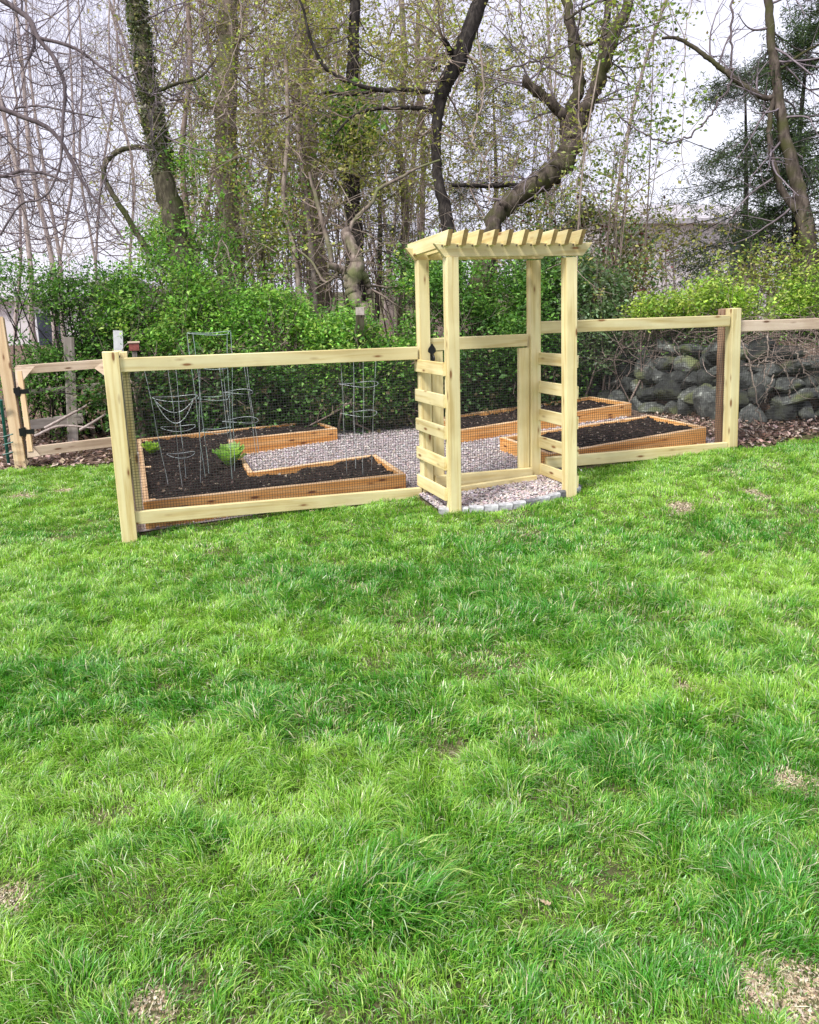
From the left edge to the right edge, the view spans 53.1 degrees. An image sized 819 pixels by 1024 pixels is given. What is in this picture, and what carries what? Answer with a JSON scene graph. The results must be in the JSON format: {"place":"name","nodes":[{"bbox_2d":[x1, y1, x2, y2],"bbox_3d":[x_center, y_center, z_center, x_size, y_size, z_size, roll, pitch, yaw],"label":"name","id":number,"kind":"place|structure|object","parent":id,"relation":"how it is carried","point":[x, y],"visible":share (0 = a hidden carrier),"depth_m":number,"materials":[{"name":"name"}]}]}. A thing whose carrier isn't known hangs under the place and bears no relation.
{"place":"outdoors","nodes":[
{"label":"outdoors","id":0,"kind":"place"},
{"bbox_2d":[0,454,113,468],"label":"leaf strewn ground","id":1,"kind":"structure","parent":0,"point":[72,461],"depth_m":8.17,"materials":[{"name":"brown plant"}]},
{"bbox_2d":[0,399,12,462],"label":"garden stake","id":2,"kind":"object","parent":1,"relation":"on","point":[4,432],"visible":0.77,"depth_m":7.83,"materials":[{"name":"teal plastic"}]},
{"bbox_2d":[0,317,26,467],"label":"gate post","id":3,"kind":"object","parent":1,"relation":"on","point":[13,419],"visible":0.9,"depth_m":7.82,"materials":[{"name":"beige wood"}]},
{"bbox_2d":[13,359,111,457],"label":"old garden gate","id":4,"kind":"structure","parent":3,"relation":"attached to","point":[22,372],"depth_m":7.96,"materials":[{"name":"beige wood"}]},
{"bbox_2d":[393,260,560,411],"bbox_3d":[0.764,-2.015,9.182,2.103,2.007,1.298,-1,15,0],"label":"honeysuckle bush","id":5,"kind":"object","parent":1,"relation":"on","point":[511,320],"visible":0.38,"depth_m":8.99,"materials":[{"name":"green plant"}]},
{"bbox_2d":[0,318,774,461],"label":"forest floor","id":6,"kind":"structure","parent":0,"point":[18,347],"depth_m":11.75,"materials":[{"name":"brown soil"}]},
{"bbox_2d":[0,0,70,313],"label":"bare tree","id":7,"kind":"object","parent":6,"relation":"on","point":[3,57],"visible":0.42,"depth_m":15.08,"materials":[{"name":"brown plant"}]},
{"bbox_2d":[0,0,96,387],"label":"bare tree","id":8,"kind":"object","parent":6,"relation":"on","point":[20,197],"visible":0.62,"depth_m":13.98,"materials":[{"name":"brown plant"}]},
{"bbox_2d":[0,411,112,472],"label":"leaf litter","id":9,"kind":"object","parent":6,"relation":"on","point":[76,457],"visible":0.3,"depth_m":8.41,"materials":[{"name":"brown plant"}]},
{"bbox_2d":[0,0,139,345],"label":"bare tree","id":10,"kind":"object","parent":6,"relation":"on","point":[51,204],"visible":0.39,"depth_m":15.97,"materials":[{"name":"brown plant"}]},
{"bbox_2d":[0,0,155,379],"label":"bare tree","id":11,"kind":"object","parent":6,"relation":"on","point":[41,212],"visible":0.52,"depth_m":14.97,"materials":[{"name":"brown plant"}]},
{"bbox_2d":[1,0,157,344],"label":"bare tree","id":12,"kind":"object","parent":6,"relation":"on","point":[89,229],"visible":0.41,"depth_m":16.95,"materials":[{"name":"brown plant"}]},
{"bbox_2d":[1,0,159,304],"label":"bare tree","id":13,"kind":"object","parent":6,"relation":"on","point":[70,197],"visible":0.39,"depth_m":16.98,"materials":[{"name":"brown plant"}]},
{"bbox_2d":[0,214,168,440],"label":"bush","id":14,"kind":"object","parent":6,"relation":"on","point":[87,346],"visible":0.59,"depth_m":9.23,"materials":[{"name":"green plant"}]},
{"bbox_2d":[0,0,184,266],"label":"bare tree","id":15,"kind":"object","parent":6,"relation":"on","point":[34,33],"visible":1,"depth_m":7.59,"materials":[{"name":"grey plant"}]},
{"bbox_2d":[39,0,195,267],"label":"bare tree","id":16,"kind":"object","parent":6,"relation":"on","point":[96,250],"visible":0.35,"depth_m":17.98,"materials":[{"name":"brown plant"}]},
{"bbox_2d":[113,330,123,351],"bbox_3d":[-3.201,-1.371,9.065,0.132,1.246,0.323,-1,15,0],"label":"white post","id":17,"kind":"object","parent":6,"relation":"on","point":[118,346],"visible":0.2,"depth_m":8.96,"materials":[{"name":"plastic"}]},
{"bbox_2d":[43,0,203,269],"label":"bare tree","id":18,"kind":"object","parent":6,"relation":"on","point":[130,158],"visible":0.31,"depth_m":17.98,"materials":[{"name":"brown plant"}]},
{"bbox_2d":[127,341,144,438],"bbox_3d":[-2.888,-1.242,8.734,0.120,1.128,0.100,-6,16,-17],"label":"red feeder","id":19,"kind":"object","parent":6,"relation":"on","point":[134,346],"visible":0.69,"depth_m":8.60,"materials":[{"name":"plastic"}]},
{"bbox_2d":[69,0,240,427],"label":"ivy clad tree","id":20,"kind":"object","parent":6,"relation":"on","point":[139,18],"visible":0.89,"depth_m":9.51,"materials":[{"name":"green plant"}]},
{"bbox_2d":[106,85,153,204],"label":"hanging vine","id":21,"kind":"object","parent":20,"relation":"hanging from","point":[122,116],"visible":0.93,"depth_m":8.80,"materials":[{"name":"brown plant"}]},
{"bbox_2d":[171,0,262,216],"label":"hanging vine","id":22,"kind":"object","parent":20,"relation":"hanging from","point":[217,97],"visible":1,"depth_m":9.11,"materials":[{"name":"brown plant"}]},
{"bbox_2d":[199,66,250,157],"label":"hanging vine","id":23,"kind":"object","parent":20,"relation":"hanging from","point":[227,96],"visible":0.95,"depth_m":9.40,"materials":[{"name":"brown plant"}]},
{"bbox_2d":[75,233,300,433],"bbox_3d":[-2.448,-1.949,9.256,2.525,2.304,1.784,5,16,20],"label":"honeysuckle bush","id":24,"kind":"object","parent":6,"relation":"on","point":[192,302],"visible":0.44,"depth_m":9.01,"materials":[{"name":"green plant"}]},
{"bbox_2d":[112,100,294,423],"bbox_3d":[-2.524,-2.886,9.713,2.309,3.820,2.235,-1,15,0],"label":"honeysuckle bush","id":25,"kind":"object","parent":6,"relation":"on","point":[154,233],"visible":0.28,"depth_m":9.66,"materials":[{"name":"green plant"}]},
{"bbox_2d":[79,0,349,313],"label":"oak tree","id":26,"kind":"object","parent":6,"relation":"on","point":[235,7],"visible":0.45,"depth_m":11.07,"materials":[{"name":"brown plant"}]},
{"bbox_2d":[136,0,292,248],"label":"slim tree","id":27,"kind":"object","parent":6,"relation":"on","point":[187,23],"visible":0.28,"depth_m":10.97,"materials":[{"name":"brown plant"}]},
{"bbox_2d":[186,13,335,340],"bbox_3d":[-1.914,-3.897,11.078,1.959,5.188,2.336,-3,15,-9],"label":"slim tree","id":28,"kind":"object","parent":6,"relation":"on","point":[262,88],"visible":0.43,"depth_m":10.77,"materials":[{"name":"brown plant"}]},
{"bbox_2d":[180,274,357,429],"bbox_3d":[-1.475,-1.777,9.227,2.238,1.845,1.608,-1,15,0],"label":"honeysuckle bush","id":29,"kind":"object","parent":6,"relation":"on","point":[294,314],"visible":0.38,"depth_m":8.89,"materials":[{"name":"green plant"}]},
{"bbox_2d":[206,59,388,349],"bbox_3d":[-1.354,-3.313,10.302,2.575,4.431,1.408,-10,18,-30],"label":"slim tree","id":30,"kind":"object","parent":6,"relation":"on","point":[284,170],"visible":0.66,"depth_m":9.98,"materials":[{"name":"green plant"}]},
{"bbox_2d":[191,0,423,318],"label":"oak tree","id":31,"kind":"object","parent":6,"relation":"on","point":[306,37],"visible":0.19,"depth_m":12.10,"materials":[{"name":"brown plant"}]},
{"bbox_2d":[241,85,379,318],"bbox_3d":[-1.221,-3.248,10.440,1.818,4.200,1.852,-1,15,0],"label":"slim tree","id":32,"kind":"object","parent":6,"relation":"on","point":[310,245],"visible":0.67,"depth_m":10.26,"materials":[{"name":"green plant"}]},
{"bbox_2d":[159,0,522,350],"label":"young maple","id":33,"kind":"object","parent":6,"relation":"on","point":[339,189],"visible":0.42,"depth_m":10.59,"materials":[{"name":"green plant"}]},
{"bbox_2d":[254,0,451,342],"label":"ivy clad tree","id":34,"kind":"object","parent":6,"relation":"on","point":[354,5],"visible":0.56,"depth_m":10.39,"materials":[{"name":"green plant"}]},
{"bbox_2d":[298,83,438,339],"bbox_3d":[-0.785,-5.071,14.766,3.272,5.004,2.910,-1,15,0],"label":"slim tree","id":35,"kind":"object","parent":6,"relation":"on","point":[380,253],"visible":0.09,"depth_m":14.69,"materials":[{"name":"brown plant"}]},
{"bbox_2d":[293,141,479,365],"bbox_3d":[-0.223,-2.598,9.525,2.296,3.408,1.196,-5,16,-17],"label":"pruned tree","id":36,"kind":"object","parent":6,"relation":"on","point":[353,274],"visible":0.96,"depth_m":9.14,"materials":[{"name":"brown plant"}]},
{"bbox_2d":[250,0,558,336],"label":"dark tree","id":37,"kind":"object","parent":6,"relation":"on","point":[454,67],"visible":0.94,"depth_m":9.64,"materials":[{"name":"brown plant"}]},
{"bbox_2d":[327,0,489,342],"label":"slim tree","id":38,"kind":"object","parent":6,"relation":"on","point":[400,310],"visible":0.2,"depth_m":11.47,"materials":[{"name":"brown plant"}]},
{"bbox_2d":[368,0,483,238],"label":"slim tree","id":39,"kind":"object","parent":6,"relation":"on","point":[444,147],"visible":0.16,"depth_m":13.46,"materials":[{"name":"brown plant"}]},
{"bbox_2d":[368,189,603,400],"bbox_3d":[0.917,-2.409,9.462,2.802,2.599,1.621,-1,15,0],"label":"honeysuckle bush","id":40,"kind":"object","parent":6,"relation":"on","point":[408,264],"visible":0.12,"depth_m":9.36,"materials":[{"name":"green plant"}]},
{"bbox_2d":[415,39,559,319],"bbox_3d":[1.723,-5.165,14.093,3.135,5.266,2.972,11,19,37],"label":"maple","id":41,"kind":"object","parent":6,"relation":"on","point":[464,191],"visible":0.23,"depth_m":13.82,"materials":[{"name":"green plant"}]},
{"bbox_2d":[489,60,649,317],"bbox_3d":[1.673,-2.945,9.178,1.765,3.938,2.145,-1,15,0],"label":"slim tree","id":42,"kind":"object","parent":6,"relation":"on","point":[583,168],"visible":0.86,"depth_m":8.71,"materials":[{"name":"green plant"}]},
{"bbox_2d":[442,0,739,335],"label":"old maple tree","id":43,"kind":"object","parent":6,"relation":"on","point":[545,173],"visible":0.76,"depth_m":9.49,"materials":[{"name":"brown plant"}]},
{"bbox_2d":[471,39,521,204],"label":"hanging vine","id":44,"kind":"object","parent":43,"relation":"hanging from","point":[483,96],"visible":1,"depth_m":8.29,"materials":[{"name":"brown plant"}]},
{"bbox_2d":[500,32,575,90],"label":"hanging vine","id":45,"kind":"object","parent":43,"relation":"hanging from","point":[525,63],"visible":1,"depth_m":8.99,"materials":[{"name":"brown plant"}]},
{"bbox_2d":[0,0,812,340],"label":"distant twigs","id":46,"kind":"object","parent":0,"point":[320,146],"depth_m":21.56,"materials":[{"name":"brown plant"}]},
{"bbox_2d":[72,0,499,287],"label":"distant young leaves","id":47,"kind":"object","parent":46,"relation":"attached to","point":[411,8],"visible":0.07,"depth_m":20.24,"materials":[{"name":"green plant"}]},
{"bbox_2d":[0,547,818,751],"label":"grass","id":48,"kind":"structure","parent":0,"point":[523,607],"depth_m":3.75,"materials":[{"name":"green plant"}]},
{"bbox_2d":[0,287,818,1023],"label":"lawn ground","id":49,"kind":"structure","parent":0,"point":[612,871],"depth_m":2.40,"materials":[{"name":"green plant"}]},
{"bbox_2d":[29,337,104,441],"bbox_3d":[-3.778,-1.280,9.079,0.896,1.286,0.449,-1,15,0],"label":"old rail fence","id":50,"kind":"object","parent":49,"relation":"on","point":[75,418],"visible":0.58,"depth_m":9.04,"materials":[{"name":"grey wood"}]},
{"bbox_2d":[0,276,165,345],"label":"house","id":51,"kind":"structure","parent":49,"relation":"on","point":[10,328],"depth_m":25.85,"materials":[{"name":"white"}]},
{"bbox_2d":[36,313,60,344],"bbox_3d":[-11.274,-5.674,25.718,0.840,1.100,0.020,2,15,8],"label":"window pane","id":52,"kind":"structure","parent":51,"relation":"in","point":[40,327],"depth_m":25.71,"materials":[{"name":"grey glass"}]},
{"bbox_2d":[61,334,290,444],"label":"ivy bank","id":53,"kind":"structure","parent":49,"relation":"on","point":[143,386],"depth_m":8.73,"materials":[{"name":"green plant"}]},
{"bbox_2d":[118,29,364,365],"bbox_3d":[-2.109,-3.848,10.638,2.174,5.092,3.851,-14,21,-41],"label":"young maple","id":54,"kind":"object","parent":49,"relation":"on","point":[275,213],"visible":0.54,"depth_m":10.19,"materials":[{"name":"green plant"}]},
{"bbox_2d":[102,347,421,542],"bbox_3d":[-0.949,-0.482,5.829,2.192,1.372,0.184,-6,16,-18],"label":"fence section","id":55,"kind":"object","parent":49,"relation":"on","point":[113,363],"visible":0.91,"depth_m":5.67,"materials":[{"name":"brown wood"}]},
{"bbox_2d":[176,327,394,432],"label":"ivy bank","id":56,"kind":"structure","parent":49,"relation":"on","point":[277,383],"depth_m":8.70,"materials":[{"name":"green plant"}]},
{"bbox_2d":[356,307,363,348],"bbox_3d":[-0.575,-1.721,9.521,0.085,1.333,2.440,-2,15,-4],"label":"old fence post","id":57,"kind":"object","parent":49,"relation":"on","point":[360,316],"visible":0.23,"depth_m":8.34,"materials":[{"name":"grey wood"}]},
{"bbox_2d":[314,339,482,433],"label":"ivy bank","id":58,"kind":"structure","parent":49,"relation":"on","point":[399,408],"depth_m":8.66,"materials":[{"name":"green plant"}]},
{"bbox_2d":[0,437,818,576],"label":"grass","id":59,"kind":"structure","parent":49,"relation":"on","point":[479,544],"depth_m":5.51,"materials":[{"name":"green plant"}]},
{"bbox_2d":[0,473,818,1023],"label":"bare soil","id":60,"kind":"structure","parent":49,"relation":"on","point":[742,963],"depth_m":1.98,"materials":[{"name":"beige soil"}]},
{"bbox_2d":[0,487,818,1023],"bbox_3d":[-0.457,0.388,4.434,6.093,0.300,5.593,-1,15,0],"label":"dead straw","id":61,"kind":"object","parent":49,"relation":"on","point":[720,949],"visible":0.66,"depth_m":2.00,"materials":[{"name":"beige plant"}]},
{"bbox_2d":[418,477,559,508],"bbox_3d":[0.641,-0.143,6.083,1.040,0.065,0.665,-6,16,-17],"label":"gravel threshold","id":62,"kind":"object","parent":49,"relation":"on","point":[531,489],"visible":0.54,"depth_m":6.05,"materials":[{"name":"grey gravel"}]},
{"bbox_2d":[446,475,536,491],"bbox_3d":[0.603,-0.202,6.220,0.793,0.097,0.036,-6,16,-17],"label":"threshold board","id":63,"kind":"object","parent":62,"relation":"on","point":[467,487],"visible":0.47,"depth_m":6.22,"materials":[{"name":"brown wood"}]},
{"bbox_2d":[404,229,591,514],"bbox_3d":[0.605,-0.964,5.860,1.130,1.964,0.801,-6,16,-17],"label":"garden arbor","id":64,"kind":"object","parent":49,"relation":"on","point":[449,248],"visible":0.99,"depth_m":5.67,"materials":[{"name":"brown wood"}]},
{"bbox_2d":[428,334,532,486],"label":"garden gate","id":65,"kind":"structure","parent":64,"relation":"attached to","point":[436,348],"depth_m":6.22,"materials":[{"name":"brown wood"}]},
{"bbox_2d":[414,326,596,416],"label":"ivy bank","id":66,"kind":"structure","parent":49,"relation":"on","point":[479,391],"depth_m":8.96,"materials":[{"name":"green plant"}]},
{"bbox_2d":[498,227,644,396],"bbox_3d":[1.816,-2.258,9.618,1.402,2.068,1.930,-14,20,-41],"label":"viburnum bush","id":67,"kind":"object","parent":49,"relation":"on","point":[586,312],"visible":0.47,"depth_m":9.21,"materials":[{"name":"green plant"}]},
{"bbox_2d":[445,0,743,329],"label":"young maple","id":68,"kind":"object","parent":49,"relation":"on","point":[676,234],"visible":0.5,"depth_m":10.57,"materials":[{"name":"green plant"}]},
{"bbox_2d":[541,308,740,467],"bbox_3d":[1.885,-0.954,6.612,1.908,1.319,0.090,-6,16,-17],"label":"fence section","id":69,"kind":"object","parent":49,"relation":"on","point":[730,321],"visible":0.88,"depth_m":6.65,"materials":[{"name":"brown wood"}]},
{"bbox_2d":[561,0,729,308],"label":"young maple","id":70,"kind":"object","parent":49,"relation":"on","point":[642,48],"visible":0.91,"depth_m":9.19,"materials":[{"name":"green plant"}]},
{"bbox_2d":[552,60,596,224],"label":"hanging vine","id":71,"kind":"object","parent":70,"relation":"hanging from","point":[578,109],"visible":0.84,"depth_m":9.00,"materials":[{"name":"brown plant"}]},
{"bbox_2d":[563,204,791,319],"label":"house","id":72,"kind":"structure","parent":49,"relation":"on","point":[699,217],"depth_m":23.76,"materials":[{"name":"white"}]},
{"bbox_2d":[738,318,818,444],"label":"fence section","id":73,"kind":"object","parent":49,"relation":"on","point":[777,324],"visible":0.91,"depth_m":6.99,"materials":[{"name":"brown wood"}]},
{"bbox_2d":[0,0,818,291],"label":"sky","id":74,"kind":"structure","parent":0,"point":[752,16],"materials":[{"name":"white"}]},
{"bbox_2d":[132,412,714,531],"bbox_3d":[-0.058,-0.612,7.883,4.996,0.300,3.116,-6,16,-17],"label":"gravel ground","id":75,"kind":"structure","parent":0,"point":[142,528],"depth_m":7.62,"materials":[{"name":"grey gravel"}]},
{"bbox_2d":[137,421,405,528],"bbox_3d":[-1.401,-0.434,7.404,1.972,0.267,2.897,-6,16,-18],"label":"raised bed","id":76,"kind":"object","parent":75,"relation":"on","point":[247,448],"visible":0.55,"depth_m":6.31,"materials":[{"name":"brown wood"}]},
{"bbox_2d":[142,421,395,498],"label":"soil","id":77,"kind":"structure","parent":76,"relation":"in","point":[238,465],"depth_m":6.70,"materials":[{"name":"black soil"}]},
{"bbox_2d":[144,371,200,486],"bbox_3d":[-1.782,-0.639,6.306,0.348,0.960,0.337,14,21,42],"label":"tomato cage","id":78,"kind":"object","parent":77,"relation":"on","point":[172,401],"visible":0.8,"depth_m":6.27,"materials":[{"name":"metal"}]},
{"bbox_2d":[187,331,234,473],"bbox_3d":[-1.543,-0.825,6.501,0.305,1.192,0.303,-2,15,-6],"label":"tomato cage","id":79,"kind":"object","parent":77,"relation":"on","point":[215,400],"visible":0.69,"depth_m":6.50,"materials":[{"name":"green metal"}]},
{"bbox_2d":[212,441,246,465],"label":"lettuce plant","id":80,"kind":"object","parent":77,"relation":"on","point":[223,449],"visible":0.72,"depth_m":6.84,"materials":[{"name":"green plant"}]},
{"bbox_2d":[340,362,377,469],"bbox_3d":[-0.399,-0.754,6.505,0.314,0.980,0.314,-1,15,0],"label":"tomato cage","id":81,"kind":"object","parent":77,"relation":"on","point":[357,411],"visible":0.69,"depth_m":6.47,"materials":[{"name":"metal"}]},
{"bbox_2d":[291,264,443,432],"bbox_3d":[-0.284,-1.762,8.924,2.089,1.825,1.412,-8,17,-26],"label":"honeysuckle bush","id":82,"kind":"object","parent":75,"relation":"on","point":[348,328],"visible":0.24,"depth_m":8.68,"materials":[{"name":"green plant"}]},
{"bbox_2d":[444,396,630,441],"bbox_3d":[1.223,-0.991,8.735,2.073,0.327,0.949,-7,17,-23],"label":"raised bed","id":83,"kind":"object","parent":75,"relation":"on","point":[579,415],"visible":0.31,"depth_m":8.49,"materials":[{"name":"brown wood"}]},
{"bbox_2d":[499,415,705,463],"bbox_3d":[1.713,-0.630,7.340,1.588,0.297,0.872,-6,16,-19],"label":"raised bed","id":84,"kind":"object","parent":75,"relation":"on","point":[667,439],"visible":0.31,"depth_m":7.09,"materials":[{"name":"brown wood"}]},
{"bbox_2d":[515,416,691,452],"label":"soil","id":85,"kind":"structure","parent":84,"relation":"in","point":[605,432],"depth_m":7.39,"materials":[{"name":"black soil"}]},
{"bbox_2d":[715,308,727,442],"bbox_3d":[2.684,-1.045,7.024,0.175,1.360,0.080,-6,16,-17],"label":"old fence post","id":86,"kind":"object","parent":75,"relation":"on","point":[719,418],"visible":0.41,"depth_m":6.98,"materials":[{"name":"brown wood"}]},
{"bbox_2d":[460,400,612,428],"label":"soil","id":87,"kind":"structure","parent":0,"point":[515,419],"depth_m":8.77,"materials":[{"name":"brown soil"}]},
{"bbox_2d":[580,329,818,421],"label":"earth bank","id":88,"kind":"structure","parent":0,"point":[813,401],"depth_m":8.11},
{"bbox_2d":[0,0,723,337],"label":"arching twigs","id":89,"kind":"object","parent":88,"relation":"on","point":[390,143],"visible":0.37,"depth_m":10.52,"materials":[{"name":"brown plant"}]},
{"bbox_2d":[123,0,714,347],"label":"young leaves","id":90,"kind":"object","parent":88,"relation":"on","point":[335,98],"visible":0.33,"depth_m":10.45,"materials":[{"name":"green plant"}]},
{"bbox_2d":[508,157,684,337],"bbox_3d":[2.271,-2.909,10.267,2.085,2.896,2.498,-8,17,-25],"label":"mixed shrub","id":91,"kind":"object","parent":88,"relation":"on","point":[638,275],"visible":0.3,"depth_m":10.00,"materials":[{"name":"green plant"}]},
{"bbox_2d":[495,335,818,424],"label":"stone wall","id":92,"kind":"structure","parent":88,"relation":"on","point":[760,391],"depth_m":8.18,"materials":[{"name":"grey stone"}]},
{"bbox_2d":[581,276,818,390],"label":"brush tangle","id":93,"kind":"object","parent":92,"relation":"on","point":[776,334],"visible":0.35,"depth_m":8.00,"materials":[{"name":"plant"}]},
{"bbox_2d":[590,251,818,402],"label":"honeysuckle bush","id":94,"kind":"object","parent":88,"relation":"on","point":[699,298],"visible":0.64,"depth_m":8.39,"materials":[{"name":"green plant"}]},
{"bbox_2d":[610,45,818,317],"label":"spruce tree","id":95,"kind":"object","parent":88,"relation":"on","point":[722,184],"visible":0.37,"depth_m":11.49,"materials":[{"name":"green plant"}]},
{"bbox_2d":[655,0,818,314],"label":"spruce tree","id":96,"kind":"object","parent":88,"relation":"on","point":[805,40],"visible":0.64,"depth_m":9.57,"materials":[{"name":"green plant"}]},
{"bbox_2d":[627,409,818,447],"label":"bank ground","id":97,"kind":"structure","parent":0,"point":[708,436],"depth_m":7.64,"materials":[{"name":"brown plant"}]},
{"bbox_2d":[584,301,818,370],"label":"shrub","id":98,"kind":"object","parent":97,"relation":"on","point":[711,341],"visible":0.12,"depth_m":8.58,"materials":[{"name":"green plant"}]},
{"bbox_2d":[598,0,818,317],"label":"spruce tree","id":99,"kind":"object","parent":97,"relation":"on","point":[797,201],"visible":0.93,"depth_m":8.97,"materials":[{"name":"plant"}]},
{"bbox_2d":[616,0,750,155],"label":"hanging vine","id":100,"kind":"object","parent":99,"relation":"hanging from","point":[731,68],"visible":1,"depth_m":8.69,"materials":[{"name":"brown plant"}]},
{"bbox_2d":[686,209,818,338],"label":"mixed shrub","id":101,"kind":"object","parent":97,"relation":"on","point":[754,281],"visible":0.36,"depth_m":9.18,"materials":[{"name":"green plant"}]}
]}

